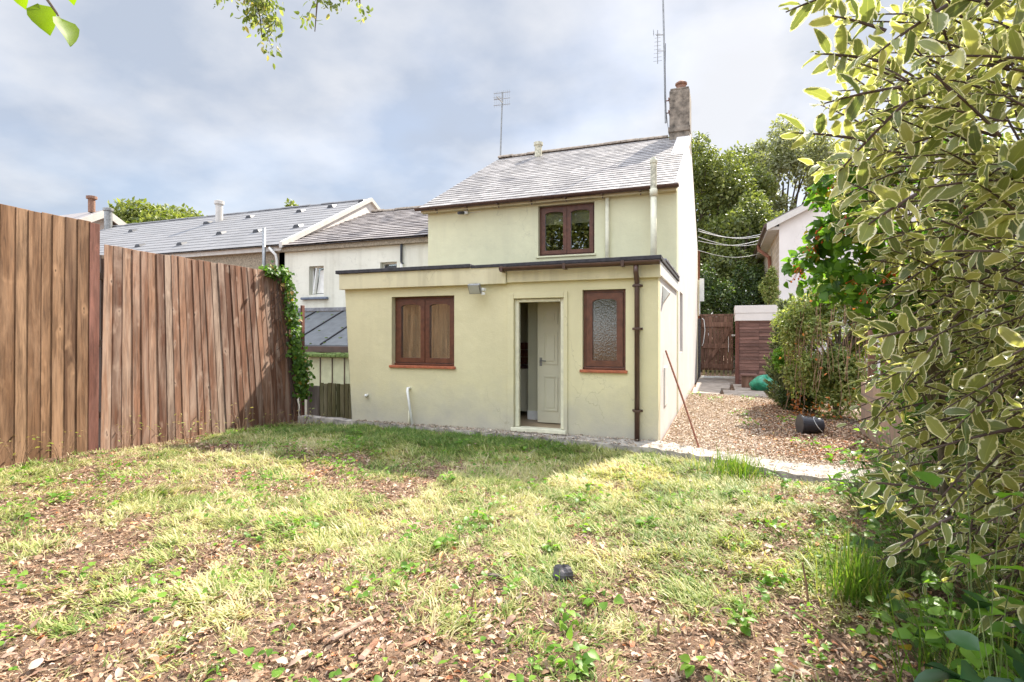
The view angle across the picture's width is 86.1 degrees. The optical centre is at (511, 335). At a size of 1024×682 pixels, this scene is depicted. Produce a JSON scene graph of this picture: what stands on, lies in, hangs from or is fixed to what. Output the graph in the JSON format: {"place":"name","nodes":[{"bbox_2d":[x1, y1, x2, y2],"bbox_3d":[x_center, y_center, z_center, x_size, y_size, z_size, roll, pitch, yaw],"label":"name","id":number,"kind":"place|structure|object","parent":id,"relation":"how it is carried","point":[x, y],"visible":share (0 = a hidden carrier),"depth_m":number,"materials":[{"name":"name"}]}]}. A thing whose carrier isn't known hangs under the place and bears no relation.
{"place":"outdoors","nodes":[
{"label":"outdoors","id":0,"kind":"place"},
{"bbox_2d":[0,421,1013,681],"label":"grass","id":1,"kind":"structure","parent":0,"point":[426,439],"depth_m":4.17,"materials":[{"name":"plant"}]},
{"bbox_2d":[0,339,1022,681],"bbox_3d":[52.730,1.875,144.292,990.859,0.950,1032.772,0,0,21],"label":"ground","id":2,"kind":"structure","parent":0,"point":[644,673],"depth_m":2.96,"materials":[{"name":"soil"}]},
{"bbox_2d":[0,435,42,468],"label":"weed","id":3,"kind":"object","parent":2,"relation":"on","point":[34,439],"visible":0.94,"depth_m":5.94,"materials":[{"name":"plant"}]},
{"bbox_2d":[14,0,78,46],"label":"hazel tree","id":4,"kind":"object","parent":2,"relation":"on","point":[44,18],"visible":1,"depth_m":1.91,"materials":[{"name":"green plant"}]},
{"bbox_2d":[0,204,99,467],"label":"board fence","id":5,"kind":"object","parent":2,"relation":"on","point":[49,316],"visible":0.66,"depth_m":6.32,"materials":[{"name":"brown wood"}]},
{"bbox_2d":[45,490,74,502],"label":"weed","id":6,"kind":"object","parent":2,"relation":"on","point":[59,494],"visible":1,"depth_m":4.81,"materials":[{"name":"green plant"}]},
{"bbox_2d":[46,430,81,460],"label":"weed","id":7,"kind":"object","parent":2,"relation":"on","point":[56,454],"visible":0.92,"depth_m":6.25,"materials":[{"name":"plant"}]},
{"bbox_2d":[60,195,125,229],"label":"gabled house","id":8,"kind":"structure","parent":2,"relation":"on","point":[92,215],"depth_m":23.35,"materials":[{"name":"paint"}]},
{"bbox_2d":[114,416,142,448],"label":"weed","id":9,"kind":"object","parent":2,"relation":"on","point":[127,444],"visible":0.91,"depth_m":7.00,"materials":[{"name":"green plant"}]},
{"bbox_2d":[107,196,207,223],"bbox_3d":[-18.540,-2.395,29.883,7.201,10.106,6.518,0,0,21],"label":"broadleaf tree","id":10,"kind":"object","parent":2,"relation":"on","point":[142,212],"visible":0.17,"depth_m":27.91,"materials":[{"name":"green plant"}]},
{"bbox_2d":[147,421,184,444],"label":"weed","id":11,"kind":"object","parent":2,"relation":"on","point":[166,438],"visible":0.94,"depth_m":7.36,"materials":[{"name":"green plant"}]},
{"bbox_2d":[174,414,206,443],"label":"weed","id":12,"kind":"object","parent":2,"relation":"on","point":[186,438],"visible":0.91,"depth_m":7.70,"materials":[{"name":"plant"}]},
{"bbox_2d":[98,244,298,449],"bbox_3d":[-4.612,0.403,8.517,0.182,3.095,3.476,0,0,21],"label":"board fence","id":13,"kind":"object","parent":2,"relation":"on","point":[189,340],"visible":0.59,"depth_m":7.94,"materials":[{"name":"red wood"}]},
{"bbox_2d":[258,260,315,420],"bbox_3d":[-3.987,0.137,9.773,0.481,2.830,1.073,0,0,21],"label":"ivy","id":14,"kind":"object","parent":13,"relation":"attached to","point":[300,368],"visible":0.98,"depth_m":9.82,"materials":[{"name":"green plant"}]},
{"bbox_2d":[100,200,297,260],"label":"terraced house","id":15,"kind":"structure","parent":2,"relation":"on","point":[189,237],"depth_m":18.61,"materials":[{"name":"grey stone"}]},
{"bbox_2d":[197,410,217,437],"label":"weed","id":16,"kind":"object","parent":2,"relation":"on","point":[207,428],"visible":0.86,"depth_m":8.05,"materials":[{"name":"green plant"}]},
{"bbox_2d":[228,401,252,431],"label":"weed","id":17,"kind":"object","parent":2,"relation":"on","point":[243,422],"visible":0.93,"depth_m":8.48,"materials":[{"name":"plant"}]},
{"bbox_2d":[200,198,379,269],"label":"terraced house","id":18,"kind":"structure","parent":2,"relation":"on","point":[300,221],"depth_m":15.66,"materials":[{"name":"grey stone"}]},
{"bbox_2d":[213,0,372,69],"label":"ash tree","id":19,"kind":"object","parent":2,"relation":"on","point":[262,7],"visible":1,"depth_m":3.60,"materials":[{"name":"green plant"}]},
{"bbox_2d":[287,521,318,539],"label":"weed","id":20,"kind":"object","parent":2,"relation":"on","point":[315,524],"visible":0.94,"depth_m":3.99,"materials":[{"name":"green plant"}]},
{"bbox_2d":[299,352,349,385],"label":"garden store","id":21,"kind":"structure","parent":2,"relation":"on","point":[331,367],"depth_m":11.11,"materials":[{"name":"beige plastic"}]},
{"bbox_2d":[300,305,351,418],"bbox_3d":[-3.275,0.600,10.026,1.270,2.300,0.250,0,0,21],"label":"picket fence","id":22,"kind":"object","parent":2,"relation":"on","point":[331,399],"visible":0.45,"depth_m":10.13,"materials":[{"name":"brown wood"}]},
{"bbox_2d":[329,617,370,639],"bbox_3d":[-0.794,1.450,2.719,0.031,0.029,0.259,0,0,30],"label":"bark piece","id":23,"kind":"object","parent":2,"relation":"on","point":[335,636],"visible":1,"depth_m":2.70,"materials":[{"name":"beige wood"}]},
{"bbox_2d":[277,205,427,414],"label":"cottage","id":24,"kind":"structure","parent":2,"relation":"on","point":[382,238],"depth_m":13.83,"materials":[{"name":"white paint"}]},
{"bbox_2d":[300,266,327,299],"bbox_3d":[-4.998,-1.400,14.159,0.820,1.100,0.400,0,0,21],"label":"window","id":25,"kind":"structure","parent":24,"relation":"in","point":[318,275],"depth_m":14.14,"materials":[{"name":"white plastic"}]},
{"bbox_2d":[358,638,380,659],"bbox_3d":[-0.655,1.442,2.526,0.031,0.022,0.180,0,0,11],"label":"bark piece","id":26,"kind":"object","parent":2,"relation":"on","point":[365,653],"visible":1,"depth_m":2.51,"materials":[{"name":"beige wood"}]},
{"bbox_2d":[402,524,422,538],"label":"weed","id":27,"kind":"object","parent":2,"relation":"on","point":[412,527],"visible":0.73,"depth_m":4.05,"materials":[{"name":"green plant"}]},
{"bbox_2d":[397,561,433,580],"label":"weed","id":28,"kind":"object","parent":2,"relation":"on","point":[404,565],"visible":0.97,"depth_m":3.34,"materials":[{"name":"green plant"}]},
{"bbox_2d":[401,633,436,649],"bbox_3d":[-0.438,1.454,2.614,0.031,0.024,0.199,0,0,45],"label":"bark piece","id":29,"kind":"object","parent":2,"relation":"on","point":[414,642],"visible":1,"depth_m":2.59,"materials":[{"name":"beige wood"}]},
{"bbox_2d":[433,533,458,548],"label":"weed","id":30,"kind":"object","parent":2,"relation":"on","point":[438,541],"visible":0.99,"depth_m":3.78,"materials":[{"name":"green plant"}]},
{"bbox_2d":[463,507,488,526],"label":"weed","id":31,"kind":"object","parent":2,"relation":"on","point":[475,514],"visible":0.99,"depth_m":4.23,"materials":[{"name":"green plant"}]},
{"bbox_2d":[487,492,508,510],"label":"weed","id":32,"kind":"object","parent":2,"relation":"on","point":[502,496],"visible":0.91,"depth_m":4.62,"materials":[{"name":"green plant"}]},
{"bbox_2d":[0,424,1003,681],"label":"creeping weeds","id":33,"kind":"object","parent":2,"relation":"on","point":[248,652],"visible":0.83,"depth_m":3.31,"materials":[{"name":"green plant"}]},
{"bbox_2d":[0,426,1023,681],"bbox_3d":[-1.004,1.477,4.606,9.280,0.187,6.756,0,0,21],"label":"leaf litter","id":34,"kind":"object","parent":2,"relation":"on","point":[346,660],"visible":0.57,"depth_m":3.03,"materials":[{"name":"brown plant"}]},
{"bbox_2d":[498,664,533,681],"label":"twig","id":35,"kind":"object","parent":34,"relation":"on","point":[504,668],"visible":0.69,"depth_m":2.36,"materials":[{"name":"beige wood"}]},
{"bbox_2d":[0,427,1023,681],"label":"dry straw","id":36,"kind":"object","parent":2,"relation":"on","point":[396,553],"visible":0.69,"depth_m":3.44,"materials":[{"name":"beige plant"}]},
{"bbox_2d":[335,80,703,441],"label":"cottage","id":37,"kind":"structure","parent":2,"relation":"on","point":[581,264],"depth_m":8.80,"materials":[{"name":"beige paint"}]},
{"bbox_2d":[389,296,455,368],"bbox_3d":[-1.365,-0.015,8.684,1.710,1.780,0.280,0,0,21],"label":"window","id":38,"kind":"structure","parent":37,"relation":"in","point":[424,326],"depth_m":8.75,"materials":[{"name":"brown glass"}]},
{"bbox_2d":[468,283,485,294],"bbox_3d":[-0.516,-0.673,8.053,0.230,0.166,0.173,0,0,21],"label":"floodlight","id":39,"kind":"object","parent":37,"relation":"attached to","point":[474,288],"visible":1,"depth_m":8.01,"materials":[{"name":"grey metal"}]},
{"bbox_2d":[493,90,506,154],"bbox_3d":[-0.360,-5.920,16.205,0.502,2.741,0.478,0,0,21],"label":"television aerial","id":40,"kind":"object","parent":37,"relation":"attached to","point":[502,101],"visible":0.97,"depth_m":16.39,"materials":[{"name":"grey metal"}]},
{"bbox_2d":[538,302,560,423],"bbox_3d":[0.741,0.405,8.419,0.740,1.910,0.088,0,0,21],"label":"inner door","id":41,"kind":"structure","parent":37,"relation":"in","point":[549,313],"depth_m":8.48,"materials":[{"name":"white paint"}]},
{"bbox_2d":[540,203,593,255],"bbox_3d":[1.250,-2.060,11.407,1.750,1.710,0.815,0,0,21],"label":"window","id":42,"kind":"structure","parent":37,"relation":"in","point":[566,229],"depth_m":11.18,"materials":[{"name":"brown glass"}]},
{"bbox_2d":[580,289,627,373],"bbox_3d":[1.323,-0.025,7.705,1.190,1.800,0.390,0,0,21],"label":"window","id":43,"kind":"structure","parent":37,"relation":"in","point":[604,310],"depth_m":7.61,"materials":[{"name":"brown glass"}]},
{"bbox_2d":[653,0,668,124],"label":"television aerial","id":44,"kind":"object","parent":37,"relation":"attached to","point":[664,61],"visible":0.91,"depth_m":14.21,"materials":[{"name":"grey metal"}]},
{"bbox_2d":[698,314,734,378],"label":"garden gate","id":45,"kind":"structure","parent":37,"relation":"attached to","point":[719,333],"depth_m":17.99,"materials":[{"name":"brown wood"}]},
{"bbox_2d":[539,540,561,552],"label":"weed","id":46,"kind":"object","parent":2,"relation":"on","point":[547,547],"visible":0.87,"depth_m":3.70,"materials":[{"name":"green plant"}]},
{"bbox_2d":[552,564,573,583],"bbox_3d":[0.307,1.425,3.268,0.129,0.124,0.099,0,0,21],"label":"stone","id":47,"kind":"object","parent":2,"relation":"on","point":[566,571],"visible":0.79,"depth_m":3.24,"materials":[{"name":"grey stone"}]},
{"bbox_2d":[557,603,581,630],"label":"weed","id":48,"kind":"object","parent":2,"relation":"on","point":[563,626],"visible":0.98,"depth_m":2.76,"materials":[{"name":"green plant"}]},
{"bbox_2d":[546,624,600,672],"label":"weed","id":49,"kind":"object","parent":2,"relation":"on","point":[590,656],"visible":0.98,"depth_m":2.42,"materials":[{"name":"green plant"}]},
{"bbox_2d":[565,493,588,502],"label":"weed","id":50,"kind":"object","parent":2,"relation":"on","point":[571,495],"visible":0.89,"depth_m":4.76,"materials":[{"name":"green plant"}]},
{"bbox_2d":[579,588,624,610],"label":"weed","id":51,"kind":"object","parent":2,"relation":"on","point":[618,598],"visible":1,"depth_m":2.94,"materials":[{"name":"green plant"}]},
{"bbox_2d":[632,516,660,529],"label":"weed","id":52,"kind":"object","parent":2,"relation":"on","point":[640,521],"visible":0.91,"depth_m":4.19,"materials":[{"name":"green plant"}]},
{"bbox_2d":[678,654,724,681],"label":"weed","id":53,"kind":"object","parent":2,"relation":"on","point":[687,667],"visible":1,"depth_m":2.35,"materials":[{"name":"green plant"}]},
{"bbox_2d":[703,360,731,375],"bbox_3d":[6.904,1.100,18.462,0.910,0.500,0.020,0,0,21],"label":"pale fence","id":54,"kind":"object","parent":2,"relation":"on","point":[730,372],"visible":0.42,"depth_m":18.43,"materials":[{"name":"beige wood"}]},
{"bbox_2d":[700,263,735,371],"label":"shrub","id":55,"kind":"object","parent":2,"relation":"on","point":[712,294],"visible":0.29,"depth_m":21.39,"materials":[{"name":"green plant"}]},
{"bbox_2d":[668,131,778,359],"bbox_3d":[10.345,-4.547,29.395,7.866,12.639,6.921,0,0,21],"label":"broadleaf tree","id":56,"kind":"object","parent":2,"relation":"on","point":[720,184],"visible":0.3,"depth_m":27.07,"materials":[{"name":"green plant"}]},
{"bbox_2d":[690,442,778,481],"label":"grass tuft","id":57,"kind":"object","parent":2,"relation":"on","point":[736,466],"visible":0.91,"depth_m":5.72,"materials":[{"name":"green plant"}]},
{"bbox_2d":[719,536,753,550],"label":"weed","id":58,"kind":"object","parent":2,"relation":"on","point":[742,545],"visible":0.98,"depth_m":3.75,"materials":[{"name":"green plant"}]},
{"bbox_2d":[719,604,758,636],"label":"weed","id":59,"kind":"object","parent":2,"relation":"on","point":[745,630],"visible":0.99,"depth_m":2.71,"materials":[{"name":"green plant"}]},
{"bbox_2d":[697,186,784,366],"bbox_3d":[10.766,-2.541,25.312,5.663,8.600,5.090,0,0,21],"label":"broadleaf tree","id":60,"kind":"object","parent":2,"relation":"on","point":[745,220],"visible":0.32,"depth_m":24.54,"materials":[{"name":"green plant"}]},
{"bbox_2d":[720,260,766,368],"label":"shrub","id":61,"kind":"object","parent":2,"relation":"on","point":[739,299],"visible":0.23,"depth_m":22.24,"materials":[{"name":"green plant"}]},
{"bbox_2d":[734,305,795,383],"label":"slatted shed","id":62,"kind":"structure","parent":2,"relation":"on","point":[753,329],"depth_m":16.03,"materials":[{"name":"brown wood"}]},
{"bbox_2d":[757,266,780,304],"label":"shrub","id":63,"kind":"object","parent":2,"relation":"on","point":[771,292],"visible":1,"depth_m":16.22,"materials":[{"name":"green plant"}]},
{"bbox_2d":[758,518,783,530],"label":"weed","id":64,"kind":"object","parent":2,"relation":"on","point":[773,524],"visible":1,"depth_m":4.16,"materials":[{"name":"green plant"}]},
{"bbox_2d":[759,567,793,587],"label":"weed","id":65,"kind":"object","parent":2,"relation":"on","point":[766,578],"visible":0.98,"depth_m":3.22,"materials":[{"name":"green plant"}]},
{"bbox_2d":[717,113,842,215],"bbox_3d":[15.448,-5.243,31.340,7.327,14.016,7.474,0,0,-23],"label":"broadleaf tree","id":66,"kind":"object","parent":2,"relation":"on","point":[779,153],"visible":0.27,"depth_m":29.50,"materials":[{"name":"green plant"}]},
{"bbox_2d":[774,495,794,502],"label":"weed","id":67,"kind":"object","parent":2,"relation":"on","point":[778,497],"visible":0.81,"depth_m":4.77,"materials":[{"name":"green plant"}]},
{"bbox_2d":[778,474,801,488],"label":"weed","id":68,"kind":"object","parent":2,"relation":"on","point":[784,482],"visible":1,"depth_m":5.20,"materials":[{"name":"green plant"}]},
{"bbox_2d":[802,562,808,601],"bbox_3d":[1.633,1.396,3.047,0.014,0.252,0.047,0,0,-32],"label":"stick","id":69,"kind":"object","parent":2,"relation":"on","point":[806,587],"visible":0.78,"depth_m":3.04,"materials":[{"name":"brown wood"}]},
{"bbox_2d":[782,605,855,659],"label":"twig","id":70,"kind":"object","parent":2,"relation":"on","point":[850,653],"visible":0.93,"depth_m":2.69,"materials":[{"name":"brown wood"}]},
{"bbox_2d":[809,510,847,525],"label":"weed","id":71,"kind":"object","parent":2,"relation":"on","point":[832,517],"visible":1,"depth_m":4.25,"materials":[{"name":"green plant"}]},
{"bbox_2d":[798,527,923,626],"bbox_3d":[1.900,1.297,3.052,0.661,0.426,0.625,0,0,21],"label":"grass tuft","id":72,"kind":"object","parent":2,"relation":"on","point":[857,575],"visible":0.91,"depth_m":3.02,"materials":[{"name":"green plant"}]},
{"bbox_2d":[820,445,933,520],"bbox_3d":[2.958,1.208,4.423,0.751,0.592,0.733,0,0,-19],"label":"bramble","id":73,"kind":"object","parent":2,"relation":"on","point":[840,488],"visible":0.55,"depth_m":4.48,"materials":[{"name":"green plant"}]},
{"bbox_2d":[751,137,1021,378],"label":"gabled house","id":74,"kind":"structure","parent":2,"relation":"on","point":[781,236],"depth_m":17.04,"materials":[{"name":"paint"}]},
{"bbox_2d":[850,448,932,505],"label":"bramble","id":75,"kind":"object","parent":2,"relation":"on","point":[889,464],"visible":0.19,"depth_m":4.75,"materials":[{"name":"green plant"}]},
{"bbox_2d":[805,110,978,184],"bbox_3d":[22.322,-5.629,31.968,8.979,14.798,8.190,0,0,7],"label":"broadleaf tree","id":76,"kind":"object","parent":2,"relation":"on","point":[893,137],"visible":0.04,"depth_m":30.21,"materials":[{"name":"green plant"}]},
{"bbox_2d":[850,425,937,494],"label":"bramble","id":77,"kind":"object","parent":2,"relation":"on","point":[868,449],"visible":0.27,"depth_m":5.12,"materials":[{"name":"green plant"}]},
{"bbox_2d":[777,0,1023,634],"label":"variegated shrub","id":78,"kind":"object","parent":2,"relation":"on","point":[989,177],"visible":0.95,"depth_m":2.21,"materials":[{"name":"green plant"}]},
{"bbox_2d":[781,130,1023,561],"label":"berry shrub","id":79,"kind":"object","parent":2,"relation":"on","point":[833,268],"visible":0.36,"depth_m":3.31,"materials":[{"name":"green plant"}]},
{"bbox_2d":[839,507,991,592],"bbox_3d":[2.395,1.294,3.267,0.726,0.436,0.700,0,0,-28],"label":"bramble","id":80,"kind":"object","parent":2,"relation":"on","point":[931,559],"visible":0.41,"depth_m":3.24,"materials":[{"name":"green plant"}]},
{"bbox_2d":[859,477,973,566],"bbox_3d":[2.662,1.241,3.593,0.609,0.538,0.585,0,0,-24],"label":"bramble","id":81,"kind":"object","parent":2,"relation":"on","point":[912,532],"visible":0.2,"depth_m":3.62,"materials":[{"name":"green plant"}]},
{"bbox_2d":[860,472,1015,556],"bbox_3d":[2.894,1.237,3.719,0.828,0.528,0.814,0,0,-35],"label":"bramble","id":82,"kind":"object","parent":2,"relation":"on","point":[914,501],"visible":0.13,"depth_m":3.74,"materials":[{"name":"green plant"}]},
{"bbox_2d":[863,566,1019,681],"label":"grass tuft","id":83,"kind":"object","parent":2,"relation":"on","point":[949,658],"visible":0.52,"depth_m":2.29,"materials":[{"name":"green plant"}]},
{"bbox_2d":[864,577,1019,670],"bbox_3d":[1.931,1.356,2.480,0.535,0.327,0.520,0,0,-19],"label":"bramble","id":84,"kind":"object","parent":2,"relation":"on","point":[896,606],"visible":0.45,"depth_m":2.54,"materials":[{"name":"green plant"}]},
{"bbox_2d":[861,382,1023,556],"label":"block wall","id":85,"kind":"structure","parent":2,"relation":"on","point":[869,396],"depth_m":6.71,"materials":[{"name":"grey concrete"}]},
{"bbox_2d":[867,325,1023,405],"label":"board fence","id":86,"kind":"object","parent":2,"relation":"on","point":[870,371],"visible":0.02,"depth_m":7.66,"materials":[{"name":"brown wood"}]},
{"bbox_2d":[873,211,1023,523],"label":"hedge","id":87,"kind":"object","parent":2,"relation":"on","point":[1011,297],"visible":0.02,"depth_m":4.36,"materials":[{"name":"green plant"}]},
{"bbox_2d":[891,605,1023,681],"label":"bramble","id":88,"kind":"object","parent":2,"relation":"on","point":[932,636],"visible":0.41,"depth_m":2.30,"materials":[{"name":"green plant"}]},
{"bbox_2d":[909,538,1023,664],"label":"bramble","id":89,"kind":"object","parent":2,"relation":"on","point":[931,577],"visible":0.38,"depth_m":2.60,"materials":[{"name":"green plant"}]},
{"bbox_2d":[912,413,1023,681],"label":"bramble","id":90,"kind":"object","parent":2,"relation":"on","point":[973,657],"visible":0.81,"depth_m":1.78,"materials":[{"name":"green plant"}]},
{"bbox_2d":[914,587,1023,681],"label":"broadleaf weed","id":91,"kind":"object","parent":2,"relation":"on","point":[964,640],"visible":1,"depth_m":1.66,"materials":[{"name":"green plant"}]},
{"bbox_2d":[945,475,1023,615],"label":"bramble","id":92,"kind":"object","parent":2,"relation":"on","point":[1014,576],"visible":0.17,"depth_m":2.90,"materials":[{"name":"green plant"}]},
{"bbox_2d":[987,617,1023,680],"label":"bramble","id":93,"kind":"object","parent":2,"relation":"on","point":[997,626],"visible":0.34,"depth_m":1.99,"materials":[{"name":"green plant"}]},
{"bbox_2d":[0,0,1023,335],"label":"sky","id":94,"kind":"structure","parent":0,"point":[171,102],"materials":[{"name":"white"}]},
{"bbox_2d":[298,415,938,497],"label":"concrete path","id":95,"kind":"structure","parent":0,"point":[793,474],"depth_m":6.86,"materials":[{"name":"grey concrete"}]},
{"bbox_2d":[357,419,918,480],"bbox_3d":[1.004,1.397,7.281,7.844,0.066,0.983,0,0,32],"label":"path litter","id":96,"kind":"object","parent":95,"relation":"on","point":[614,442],"visible":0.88,"depth_m":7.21,"materials":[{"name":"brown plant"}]},
{"bbox_2d":[692,377,774,397],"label":"paving","id":97,"kind":"structure","parent":0,"point":[709,386],"depth_m":14.59,"materials":[{"name":"grey concrete"}]},
{"bbox_2d":[740,373,756,387],"bbox_3d":[6.453,1.240,14.960,0.410,0.360,0.440,0,0,21],"label":"wooden crate","id":98,"kind":"object","parent":97,"relation":"on","point":[747,379],"visible":0.87,"depth_m":14.81,"materials":[{"name":"brown wood"}]},
{"bbox_2d":[749,374,776,390],"bbox_3d":[6.553,1.260,14.084,0.773,0.500,0.682,0,0,40],"label":"sack","id":99,"kind":"object","parent":97,"relation":"on","point":[757,383],"visible":0.58,"depth_m":13.99,"materials":[{"name":"green plastic"}]},
{"bbox_2d":[663,393,892,468],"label":"yard ground","id":100,"kind":"structure","parent":0,"point":[727,429],"depth_m":8.35,"materials":[{"name":"brown gravel"}]},
{"bbox_2d":[665,350,699,447],"bbox_3d":[2.307,0.850,7.454,0.027,1.257,1.172,0,0,-6],"label":"iron rod","id":101,"kind":"object","parent":100,"relation":"on","point":[682,398],"visible":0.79,"depth_m":7.40,"materials":[{"name":"brown metal"}]},
{"bbox_2d":[770,345,790,405],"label":"shrub","id":102,"kind":"object","parent":100,"relation":"on","point":[777,361],"visible":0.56,"depth_m":10.58,"materials":[{"name":"green plant"}]},
{"bbox_2d":[762,293,815,406],"bbox_3d":[5.639,0.333,11.015,1.118,2.375,1.042,0,0,39],"label":"conifer","id":103,"kind":"object","parent":100,"relation":"on","point":[773,374],"visible":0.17,"depth_m":11.04,"materials":[{"name":"green plant"}]},
{"bbox_2d":[774,364,825,411],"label":"shrub","id":104,"kind":"object","parent":100,"relation":"on","point":[782,398],"visible":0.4,"depth_m":10.15,"materials":[{"name":"green plant"}]},
{"bbox_2d":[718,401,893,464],"bbox_3d":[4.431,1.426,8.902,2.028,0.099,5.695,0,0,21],"label":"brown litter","id":105,"kind":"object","parent":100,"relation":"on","point":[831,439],"visible":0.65,"depth_m":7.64,"materials":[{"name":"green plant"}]},
{"bbox_2d":[795,414,824,433],"bbox_3d":[4.319,1.296,7.938,0.313,0.290,0.290,0,0,6],"label":"bucket","id":106,"kind":"object","parent":100,"relation":"on","point":[806,424],"visible":0.97,"depth_m":7.85,"materials":[{"name":"black plastic"}]},
{"bbox_2d":[769,264,890,421],"bbox_3d":[5.682,0.229,9.449,1.865,3.048,2.070,0,0,-42],"label":"shrub","id":107,"kind":"object","parent":100,"relation":"on","point":[831,372],"visible":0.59,"depth_m":9.28,"materials":[{"name":"green plant"}]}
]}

